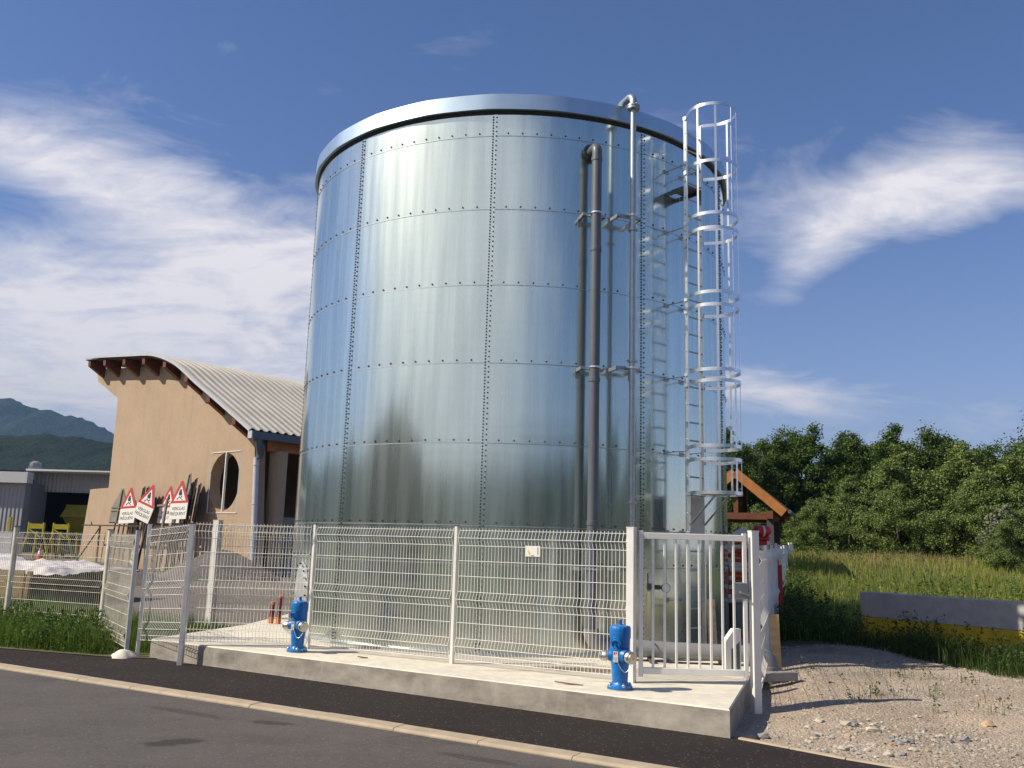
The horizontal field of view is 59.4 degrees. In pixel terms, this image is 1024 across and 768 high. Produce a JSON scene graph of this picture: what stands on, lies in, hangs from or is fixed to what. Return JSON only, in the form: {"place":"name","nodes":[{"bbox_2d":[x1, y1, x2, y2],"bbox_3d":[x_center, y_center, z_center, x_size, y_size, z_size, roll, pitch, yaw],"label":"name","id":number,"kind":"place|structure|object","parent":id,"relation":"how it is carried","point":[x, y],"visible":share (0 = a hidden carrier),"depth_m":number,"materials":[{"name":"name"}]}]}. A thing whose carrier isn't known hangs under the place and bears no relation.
{"place":"outdoors","nodes":[
{"label":"outdoors","id":0,"kind":"place"},
{"bbox_2d":[6,517,11,532],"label":"yellow post","id":1,"kind":"object","parent":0,"point":[9,524],"visible":0.2,"depth_m":61.05,"materials":[{"name":"metal"}]},
{"bbox_2d":[0,433,112,479],"bbox_3d":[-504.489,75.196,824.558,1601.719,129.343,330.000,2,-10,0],"label":"wooded hill","id":2,"kind":"structure","parent":0,"point":[49,451],"depth_m":846.15,"materials":[{"name":"plant"}]},
{"bbox_2d":[0,398,113,442],"bbox_3d":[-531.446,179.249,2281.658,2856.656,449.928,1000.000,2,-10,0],"label":"mountain","id":3,"kind":"structure","parent":0,"point":[17,418],"depth_m":2437.20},
{"bbox_2d":[60,505,87,532],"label":"salt spreader","id":4,"kind":"object","parent":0,"point":[74,516],"visible":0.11,"depth_m":81.92,"materials":[{"name":"yellow paint"}]},
{"bbox_2d":[0,642,152,657],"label":"soil strip","id":5,"kind":"object","parent":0,"point":[144,655],"visible":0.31,"depth_m":13.95,"materials":[{"name":"soil"}]},
{"bbox_2d":[0,599,122,654],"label":"roadside grass","id":6,"kind":"structure","parent":5,"relation":"on","point":[7,642],"depth_m":14.27,"materials":[{"name":"plant"}]},
{"bbox_2d":[0,526,140,649],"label":"yard fence","id":7,"kind":"object","parent":5,"relation":"on","point":[106,592],"visible":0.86,"depth_m":15.68,"materials":[{"name":"metal"}]},
{"bbox_2d":[111,649,138,658],"bbox_3d":[-5.839,4.077,13.583,0.414,0.135,0.397,8,-12,-31],"label":"concrete footing","id":8,"kind":"object","parent":5,"relation":"on","point":[122,654],"visible":0.98,"depth_m":13.48,"materials":[{"name":"concrete"}]},
{"bbox_2d":[0,593,237,653],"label":"grass","id":9,"kind":"structure","parent":0,"point":[145,646],"depth_m":16.89,"materials":[{"name":"plant"}]},
{"bbox_2d":[21,548,290,625],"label":"yard","id":10,"kind":"structure","parent":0,"point":[137,597],"depth_m":25.67,"materials":[{"name":"gravel"}]},
{"bbox_2d":[0,531,23,555],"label":"white container","id":11,"kind":"object","parent":10,"relation":"on","point":[8,543],"visible":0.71,"depth_m":56.36,"materials":[{"name":"plastic"}]},
{"bbox_2d":[19,522,53,558],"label":"spreader stand","id":12,"kind":"object","parent":10,"relation":"on","point":[36,526],"visible":0.7,"depth_m":61.40,"materials":[{"name":"yellow paint"}]},
{"bbox_2d":[0,461,109,551],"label":"warehouse","id":13,"kind":"structure","parent":10,"relation":"on","point":[46,496],"depth_m":80.88,"materials":[{"name":"metal"}]},
{"bbox_2d":[0,569,119,602],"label":"timber bin","id":14,"kind":"object","parent":10,"relation":"on","point":[55,595],"visible":0.31,"depth_m":22.71,"materials":[{"name":"brown wood"}]},
{"bbox_2d":[0,554,139,575],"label":"tarpaulin","id":15,"kind":"object","parent":14,"relation":"on","point":[70,568],"visible":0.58,"depth_m":22.74,"materials":[{"name":"plastic"}]},
{"bbox_2d":[43,523,77,558],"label":"spreader stand","id":16,"kind":"object","parent":10,"relation":"on","point":[62,526],"visible":0.75,"depth_m":61.79,"materials":[{"name":"yellow paint"}]},
{"bbox_2d":[54,533,82,557],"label":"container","id":17,"kind":"object","parent":10,"relation":"on","point":[73,537],"visible":0.29,"depth_m":63.09,"materials":[{"name":"paint"}]},
{"bbox_2d":[108,488,125,560],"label":"road sign","id":18,"kind":"object","parent":10,"relation":"on","point":[115,510],"visible":0.69,"depth_m":47.91,"materials":[{"name":"metal"}]},
{"bbox_2d":[116,488,136,564],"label":"road sign","id":19,"kind":"object","parent":10,"relation":"on","point":[128,507],"visible":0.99,"depth_m":46.86,"materials":[{"name":"metal"}]},
{"bbox_2d":[90,561,176,585],"bbox_3d":[-15.897,6.861,32.862,7.225,0.802,5.128,2,-10,0],"label":"grit heap","id":20,"kind":"object","parent":10,"relation":"on","point":[139,577],"visible":0.16,"depth_m":32.31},
{"bbox_2d":[82,522,188,566],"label":"sign rack","id":21,"kind":"object","parent":10,"relation":"on","point":[131,526],"visible":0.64,"depth_m":46.25,"materials":[{"name":"metal"}]},
{"bbox_2d":[129,486,145,566],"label":"road sign","id":22,"kind":"object","parent":10,"relation":"on","point":[142,494],"visible":0.34,"depth_m":46.50,"materials":[{"name":"metal"}]},
{"bbox_2d":[131,485,154,567],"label":"road sign","id":23,"kind":"object","parent":10,"relation":"on","point":[144,509],"visible":0.98,"depth_m":45.20,"materials":[{"name":"metal"}]},
{"bbox_2d":[153,498,168,571],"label":"sign post","id":24,"kind":"object","parent":10,"relation":"on","point":[165,505],"visible":0.82,"depth_m":43.68,"materials":[{"name":"metal"}]},
{"bbox_2d":[157,486,173,571],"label":"road sign","id":25,"kind":"object","parent":10,"relation":"on","point":[169,495],"visible":0.38,"depth_m":45.01,"materials":[{"name":"metal"}]},
{"bbox_2d":[164,502,183,570],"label":"road sign","id":26,"kind":"object","parent":10,"relation":"on","point":[172,521],"visible":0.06,"depth_m":43.66,"materials":[{"name":"metal"}]},
{"bbox_2d":[167,481,188,569],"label":"road sign","id":27,"kind":"object","parent":10,"relation":"on","point":[179,505],"visible":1,"depth_m":43.31,"materials":[{"name":"metal"}]},
{"bbox_2d":[174,473,191,566],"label":"road sign","id":28,"kind":"object","parent":10,"relation":"on","point":[188,485],"visible":0.48,"depth_m":43.73,"materials":[{"name":"metal"}]},
{"bbox_2d":[179,482,193,562],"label":"road sign","id":29,"kind":"object","parent":10,"relation":"on","point":[192,483],"visible":0.6,"depth_m":43.48,"materials":[{"name":"metal"}]},
{"bbox_2d":[182,478,197,562],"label":"road sign","id":30,"kind":"object","parent":10,"relation":"on","point":[190,511],"visible":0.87,"depth_m":43.48,"materials":[{"name":"metal"}]},
{"bbox_2d":[78,353,304,576],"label":"salt barn","id":31,"kind":"structure","parent":10,"relation":"on","point":[229,439],"depth_m":46.29,"materials":[{"name":"paint"}]},
{"bbox_2d":[192,483,201,522],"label":"road sign","id":32,"kind":"object","parent":10,"relation":"on","point":[196,505],"visible":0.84,"depth_m":43.35,"materials":[{"name":"metal"}]},
{"bbox_2d":[160,549,281,581],"bbox_3d":[-12.411,7.671,38.134,5.232,1.274,3.815,2,-10,0],"label":"grit heap","id":33,"kind":"object","parent":10,"relation":"on","point":[207,563],"visible":0.53,"depth_m":37.10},
{"bbox_2d":[0,669,612,767],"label":"road","id":34,"kind":"structure","parent":0,"point":[48,722],"depth_m":8.40,"materials":[{"name":"asphalt"}]},
{"bbox_2d":[0,663,676,767],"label":"kerb","id":35,"kind":"structure","parent":34,"relation":"on","point":[607,761],"depth_m":9.25,"materials":[{"name":"concrete"}]},
{"bbox_2d":[0,648,905,767],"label":"footpath","id":36,"kind":"structure","parent":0,"point":[671,748],"depth_m":9.72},
{"bbox_2d":[0,0,1023,487],"label":"sky","id":37,"kind":"structure","parent":0,"point":[159,158],"materials":[{"name":"blue"}]},
{"bbox_2d":[724,628,740,668],"bbox_3d":[2.870,3.483,11.727,0.220,0.560,0.110,4,-11,-14],"label":"post","id":38,"kind":"object","parent":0,"point":[728,646],"visible":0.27,"depth_m":11.68,"materials":[{"name":"metal"}]},
{"bbox_2d":[731,561,1023,767],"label":"gravel ground","id":39,"kind":"structure","parent":0,"point":[919,706],"depth_m":10.94,"materials":[{"name":"gravel"}]},
{"bbox_2d":[149,614,750,737],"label":"concrete slab","id":40,"kind":"structure","parent":39,"relation":"on","point":[716,706],"depth_m":11.01,"materials":[{"name":"concrete"}]},
{"bbox_2d":[268,601,274,623],"bbox_3d":[-4.472,4.256,16.738,0.119,0.406,0.096,2,-10,0],"label":"plastic duct","id":41,"kind":"object","parent":40,"relation":"on","point":[271,619],"visible":0.84,"depth_m":16.71,"materials":[{"name":"plastic"}]},
{"bbox_2d":[275,595,283,623],"bbox_3d":[-4.308,4.179,16.651,0.123,0.535,0.096,2,-10,0],"label":"plastic duct","id":42,"kind":"object","parent":40,"relation":"on","point":[278,616],"visible":0.74,"depth_m":16.61,"materials":[{"name":"plastic"}]},
{"bbox_2d":[282,596,308,652],"bbox_3d":[-2.989,3.379,12.634,0.448,0.761,0.297,-5,-12,33],"label":"fire hydrant","id":43,"kind":"object","parent":40,"relation":"on","point":[297,624],"visible":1,"depth_m":12.54,"materials":[{"name":"blue metal"}]},
{"bbox_2d":[135,520,626,675],"bbox_3d":[-3.043,3.153,13.725,4.371,2.182,9.792,8,-12,-31],"label":"fence","id":44,"kind":"object","parent":40,"relation":"on","point":[217,531],"visible":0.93,"depth_m":12.88,"materials":[{"name":"metal"}]},
{"bbox_2d":[525,546,539,556],"bbox_3d":[0.266,2.140,11.491,0.210,0.134,0.006,-4,-12,29],"label":"notice plate","id":45,"kind":"object","parent":44,"relation":"attached to","point":[532,551],"visible":1,"depth_m":11.49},
{"bbox_2d":[626,527,761,713],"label":"gate","id":46,"kind":"structure","parent":44,"relation":"attached to","point":[744,590],"depth_m":10.78,"materials":[{"name":"metal"}]},
{"bbox_2d":[284,94,728,657],"bbox_3d":[0.057,0.276,17.452,8.114,8.740,8.114,2,-10,0],"label":"storage tank","id":47,"kind":"object","parent":40,"relation":"on","point":[448,342],"visible":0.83,"depth_m":13.96,"materials":[{"name":"metal"}]},
{"bbox_2d":[605,94,641,576],"bbox_3d":[1.727,-0.456,13.740,0.534,8.458,0.523,-3,-11,24],"label":"vent pipe","id":48,"kind":"object","parent":47,"relation":"attached to","point":[633,107],"visible":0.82,"depth_m":13.64,"materials":[{"name":"metal"}]},
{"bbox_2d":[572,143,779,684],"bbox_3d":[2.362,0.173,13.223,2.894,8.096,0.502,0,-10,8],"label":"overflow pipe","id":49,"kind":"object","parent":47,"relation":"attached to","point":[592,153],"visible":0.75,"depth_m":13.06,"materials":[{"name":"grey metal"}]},
{"bbox_2d":[664,101,742,643],"bbox_3d":[2.979,-0.246,13.966,0.776,8.376,1.209,10,-13,-39],"label":"caged ladder","id":50,"kind":"object","parent":47,"relation":"attached to","point":[696,506],"visible":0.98,"depth_m":13.90,"materials":[{"name":"metal"}]},
{"bbox_2d":[600,620,636,691],"bbox_3d":[1.227,3.047,10.117,0.446,0.761,0.307,-6,-13,37],"label":"fire hydrant","id":51,"kind":"object","parent":40,"relation":"on","point":[620,655],"visible":1,"depth_m":10.02,"materials":[{"name":"blue metal"}]},
{"bbox_2d":[706,599,716,643],"bbox_3d":[2.909,3.568,13.039,0.165,0.870,0.126,-1,-11,15],"label":"timber plank","id":52,"kind":"object","parent":40,"relation":"on","point":[713,620],"visible":0.43,"depth_m":13.06,"materials":[{"name":"wood"}]},
{"bbox_2d":[729,603,775,637],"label":"concrete block","id":53,"kind":"structure","parent":40,"relation":"on","point":[739,614],"depth_m":16.64,"materials":[{"name":"concrete"}]},
{"bbox_2d":[738,523,761,549],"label":"willow shrub","id":54,"kind":"object","parent":39,"relation":"on","point":[750,526],"visible":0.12,"depth_m":42.38,"materials":[{"name":"green plant"}]},
{"bbox_2d":[729,502,780,553],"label":"willow shrub","id":55,"kind":"object","parent":39,"relation":"on","point":[757,509],"visible":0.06,"depth_m":45.48,"materials":[{"name":"green plant"}]},
{"bbox_2d":[726,426,791,553],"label":"broadleaf tree","id":56,"kind":"object","parent":39,"relation":"on","point":[744,453],"visible":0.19,"depth_m":55.96,"materials":[{"name":"green plant"}]},
{"bbox_2d":[727,467,795,545],"bbox_3d":[7.470,5.012,29.099,3.240,4.370,3.500,-2,-11,20],"label":"timber shelter","id":57,"kind":"object","parent":39,"relation":"on","point":[773,520],"visible":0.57,"depth_m":27.82,"materials":[{"name":"brown"}]},
{"bbox_2d":[757,733,769,738],"bbox_3d":[2.561,3.587,9.144,0.142,0.075,0.115,2,-10,0],"label":"stone","id":58,"kind":"object","parent":39,"relation":"on","point":[762,735],"visible":0.98,"depth_m":9.10,"materials":[{"name":"stone"}]},
{"bbox_2d":[727,427,819,553],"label":"broadleaf tree","id":59,"kind":"object","parent":39,"relation":"on","point":[772,455],"visible":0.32,"depth_m":57.89,"materials":[{"name":"green plant"}]},
{"bbox_2d":[769,614,781,670],"bbox_3d":[3.880,3.861,13.215,0.168,0.929,0.147,-1,-11,15],"label":"timber plank","id":60,"kind":"object","parent":39,"relation":"on","point":[775,635],"visible":0.64,"depth_m":13.21,"materials":[{"name":"wood"}]},
{"bbox_2d":[759,543,793,686],"bbox_3d":[7.705,5.490,25.341,0.150,2.310,30.703,-2,-11,18],"label":"side fence","id":61,"kind":"object","parent":39,"relation":"on","point":[768,570],"visible":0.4,"depth_m":14.83,"materials":[{"name":"metal"}]},
{"bbox_2d":[777,559,782,610],"bbox_3d":[5.620,4.591,19.575,0.500,1.517,0.216,2,-10,0],"label":"red barrier","id":62,"kind":"object","parent":39,"relation":"on","point":[780,597],"visible":0.17,"depth_m":19.52,"materials":[{"name":"plastic"}]},
{"bbox_2d":[764,671,797,681],"bbox_3d":[3.527,3.961,12.159,0.710,0.130,0.130,5,-11,-16],"label":"concrete strip","id":63,"kind":"object","parent":39,"relation":"on","point":[775,676],"visible":0.65,"depth_m":12.13,"materials":[{"name":"concrete"}]},
{"bbox_2d":[741,549,833,626],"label":"rank weeds","id":64,"kind":"object","parent":39,"relation":"on","point":[788,586],"visible":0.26,"depth_m":20.38,"materials":[{"name":"plant"}]},
{"bbox_2d":[758,421,860,550],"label":"broadleaf tree","id":65,"kind":"object","parent":39,"relation":"on","point":[807,447],"visible":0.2,"depth_m":58.55,"materials":[{"name":"green plant"}]},
{"bbox_2d":[786,460,838,511],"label":"broadleaf tree","id":66,"kind":"object","parent":39,"relation":"on","point":[798,474],"depth_m":67.14,"materials":[{"name":"green plant"}]},
{"bbox_2d":[780,498,848,555],"bbox_3d":[13.431,6.664,40.164,3.009,3.128,3.669,9,-12,-34],"label":"willow shrub","id":67,"kind":"object","parent":39,"relation":"on","point":[810,516],"visible":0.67,"depth_m":39.75,"materials":[{"name":"green plant"}]},
{"bbox_2d":[738,737,910,767],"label":"path edging","id":68,"kind":"object","parent":39,"relation":"on","point":[822,753],"visible":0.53,"depth_m":8.30,"materials":[{"name":"concrete"}]},
{"bbox_2d":[837,745,849,750],"bbox_3d":[3.202,3.523,8.670,0.109,0.066,0.100,-6,-12,35],"label":"stone","id":69,"kind":"object","parent":39,"relation":"on","point":[843,748],"visible":0.98,"depth_m":8.66,"materials":[{"name":"stone"}]},
{"bbox_2d":[818,431,869,517],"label":"broadleaf tree","id":70,"kind":"object","parent":39,"relation":"on","point":[839,438],"visible":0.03,"depth_m":64.90,"materials":[{"name":"green plant"}]},
{"bbox_2d":[840,721,857,727],"bbox_3d":[3.676,3.724,9.817,0.190,0.086,0.131,2,-10,0],"label":"stone","id":71,"kind":"object","parent":39,"relation":"on","point":[847,724],"visible":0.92,"depth_m":9.78,"materials":[{"name":"stone"}]},
{"bbox_2d":[799,473,903,556],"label":"willow shrub","id":72,"kind":"object","parent":39,"relation":"on","point":[851,493],"visible":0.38,"depth_m":41.22,"materials":[{"name":"green plant"}]},
{"bbox_2d":[812,430,910,550],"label":"broadleaf tree","id":73,"kind":"object","parent":39,"relation":"on","point":[856,450],"visible":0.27,"depth_m":58.75,"materials":[{"name":"green plant"}]},
{"bbox_2d":[865,726,879,732],"bbox_3d":[3.856,3.693,9.567,0.162,0.077,0.115,2,-10,0],"label":"stone","id":74,"kind":"object","parent":39,"relation":"on","point":[872,729],"visible":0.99,"depth_m":9.53,"materials":[{"name":"stone"}]},
{"bbox_2d":[747,540,1023,643],"bbox_3d":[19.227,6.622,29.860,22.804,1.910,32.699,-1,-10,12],"label":"meadow grass","id":75,"kind":"structure","parent":39,"relation":"on","point":[829,564],"depth_m":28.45,"materials":[{"name":"plant"}]},
{"bbox_2d":[767,655,1013,712],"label":"gravel weeds","id":76,"kind":"object","parent":39,"relation":"on","point":[965,677],"visible":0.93,"depth_m":11.51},
{"bbox_2d":[768,657,1022,715],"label":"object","id":77,"kind":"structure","parent":39,"relation":"on","point":[936,689],"depth_m":11.59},
{"bbox_2d":[851,422,942,512],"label":"broadleaf tree","id":78,"kind":"object","parent":39,"relation":"on","point":[884,451],"visible":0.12,"depth_m":60.52,"materials":[{"name":"green plant"}]},
{"bbox_2d":[849,480,945,557],"bbox_3d":[17.013,6.208,39.114,4.803,4.095,3.939,11,-14,-43],"label":"willow shrub","id":79,"kind":"object","parent":39,"relation":"on","point":[901,500],"visible":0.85,"depth_m":38.57,"materials":[{"name":"green plant"}]},
{"bbox_2d":[780,714,1023,767],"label":"loose stones","id":80,"kind":"object","parent":39,"relation":"on","point":[984,739],"visible":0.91,"depth_m":9.01,"materials":[{"name":"gravel"}]},
{"bbox_2d":[835,442,974,557],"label":"willow shrub","id":81,"kind":"object","parent":39,"relation":"on","point":[897,467],"visible":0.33,"depth_m":41.47,"materials":[{"name":"green plant"}]},
{"bbox_2d":[860,592,1023,655],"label":"barrier wall","id":82,"kind":"structure","parent":39,"relation":"on","point":[1002,617],"depth_m":15.38,"materials":[{"name":"concrete"}]},
{"bbox_2d":[907,420,991,515],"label":"broadleaf tree","id":83,"kind":"object","parent":39,"relation":"on","point":[937,445],"visible":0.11,"depth_m":59.34,"materials":[{"name":"green plant"}]},
{"bbox_2d":[902,438,1023,546],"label":"willow shrub","id":84,"kind":"object","parent":39,"relation":"on","point":[960,466],"visible":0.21,"depth_m":41.35,"materials":[{"name":"green plant"}]},
{"bbox_2d":[959,736,971,741],"bbox_3d":[4.677,3.670,9.269,0.125,0.067,0.093,2,-10,0],"label":"stone","id":85,"kind":"object","parent":39,"relation":"on","point":[965,738],"visible":0.94,"depth_m":9.24,"materials":[{"name":"stone"}]},
{"bbox_2d":[917,470,1023,561],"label":"willow shrub","id":86,"kind":"object","parent":39,"relation":"on","point":[981,495],"visible":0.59,"depth_m":37.43,"materials":[{"name":"green plant"}]},
{"bbox_2d":[981,721,995,726],"bbox_3d":[5.247,3.740,9.864,0.136,0.072,0.128,6,-11,-24],"label":"stone","id":87,"kind":"object","parent":39,"relation":"on","point":[988,724],"visible":1,"depth_m":9.85,"materials":[{"name":"stone"}]},
{"bbox_2d":[965,440,1014,507],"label":"broadleaf tree","id":88,"kind":"object","parent":39,"relation":"on","point":[992,455],"visible":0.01,"depth_m":60.61,"materials":[{"name":"green plant"}]},
{"bbox_2d":[958,440,1023,539],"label":"willow shrub","id":89,"kind":"object","parent":39,"relation":"on","point":[1011,465],"visible":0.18,"depth_m":40.71,"materials":[{"name":"green plant"}]},
{"bbox_2d":[969,503,1023,563],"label":"silver shrub","id":90,"kind":"object","parent":39,"relation":"on","point":[995,517],"visible":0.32,"depth_m":34.06,"materials":[{"name":"green plant"}]},
{"bbox_2d":[975,514,1023,573],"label":"willow shrub","id":91,"kind":"object","parent":39,"relation":"on","point":[1007,530],"visible":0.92,"depth_m":31.87,"materials":[{"name":"green plant"}]},
{"bbox_2d":[993,410,1023,507],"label":"pale tree","id":92,"kind":"object","parent":39,"relation":"on","point":[1016,447],"visible":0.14,"depth_m":58.08,"materials":[{"name":"green plant"}]},
{"bbox_2d":[994,437,1023,485],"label":"broadleaf tree","id":93,"kind":"object","parent":39,"relation":"on","point":[1000,453],"visible":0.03,"depth_m":59.58,"materials":[{"name":"green plant"}]},
{"bbox_2d":[776,586,1023,678],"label":"rank grass","id":94,"kind":"structure","parent":0,"point":[949,659],"depth_m":14.76,"materials":[{"name":"plant"}]},
{"bbox_2d":[790,546,1022,568],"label":"dry grass","id":95,"kind":"structure","parent":0,"point":[892,558],"depth_m":32.89,"materials":[{"name":"plant"}]},
{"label":"barrier board","id":96,"kind":"object","parent":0,"visible":0},
{"bbox_2d":[728,576,748,579],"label":"barrier board","id":97,"kind":"object","parent":96,"relation":"on","point":[736,577],"visible":0.2,"depth_m":16.79,"materials":[{"name":"plastic"}]},
{"bbox_2d":[728,571,747,575],"bbox_3d":[4.447,3.586,16.956,0.802,0.076,0.326,2,-10,0],"label":"barrier board","id":98,"kind":"object","parent":97,"relation":"on","point":[736,573],"visible":0.23,"depth_m":16.81,"materials":[{"name":"plastic"}]},
{"bbox_2d":[728,567,747,570],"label":"barrier board","id":99,"kind":"object","parent":98,"relation":"on","point":[736,568],"visible":0.22,"depth_m":16.82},
{"bbox_2d":[728,562,759,566],"bbox_3d":[4.460,3.423,16.985,0.801,0.076,0.322,2,-10,0],"label":"barrier board","id":100,"kind":"object","parent":99,"relation":"on","point":[736,564],"visible":0.23,"depth_m":16.84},
{"bbox_2d":[728,558,760,562],"bbox_3d":[4.464,3.341,17.000,0.800,0.076,0.320,1,-10,2],"label":"barrier board","id":101,"kind":"object","parent":100,"relation":"on","point":[736,559],"visible":0.24,"depth_m":16.86,"materials":[{"name":"plastic"}]},
{"bbox_2d":[728,553,759,557],"bbox_3d":[4.478,3.260,17.015,0.805,0.076,0.332,2,-10,0],"label":"barrier board","id":102,"kind":"object","parent":101,"relation":"on","point":[736,555],"visible":0.23,"depth_m":16.87,"materials":[{"name":"plastic"}]},
{"bbox_2d":[728,549,761,552],"bbox_3d":[4.452,3.177,17.029,0.800,0.076,0.320,2,-10,-2],"label":"barrier board","id":103,"kind":"object","parent":102,"relation":"on","point":[736,551],"visible":0.17,"depth_m":16.88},
{"bbox_2d":[728,544,767,548],"bbox_3d":[4.469,3.096,17.044,0.804,0.076,0.329,2,-10,0],"label":"barrier board","id":104,"kind":"object","parent":103,"relation":"on","point":[737,547],"visible":0.23,"depth_m":16.90,"materials":[{"name":"plastic"}]},
{"bbox_2d":[728,541,769,544],"bbox_3d":[4.463,3.014,17.059,0.800,0.076,0.320,1,-10,3],"label":"barrier board","id":105,"kind":"object","parent":104,"relation":"on","point":[760,542],"visible":0.44,"depth_m":16.92,"materials":[{"name":"plastic"}]},
{"bbox_2d":[746,536,769,540],"bbox_3d":[4.452,2.932,17.073,0.800,0.076,0.320,1,-10,2],"label":"barrier board","id":106,"kind":"object","parent":105,"relation":"on","point":[764,538],"visible":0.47,"depth_m":16.92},
{"bbox_2d":[730,527,748,535],"bbox_3d":[4.311,2.793,17.047,0.340,0.170,0.200,2,-10,0],"label":"barrier wedge","id":107,"kind":"object","parent":106,"relation":"on","point":[739,531],"visible":0.67,"depth_m":16.95,"materials":[{"name":"plastic"}]},
{"bbox_2d":[752,526,771,536],"bbox_3d":[4.710,2.776,16.918,0.397,0.215,0.232,4,-10,-12],"label":"traffic barrier","id":108,"kind":"object","parent":106,"relation":"on","point":[765,531],"visible":0.77,"depth_m":16.84,"materials":[{"name":"plastic"}]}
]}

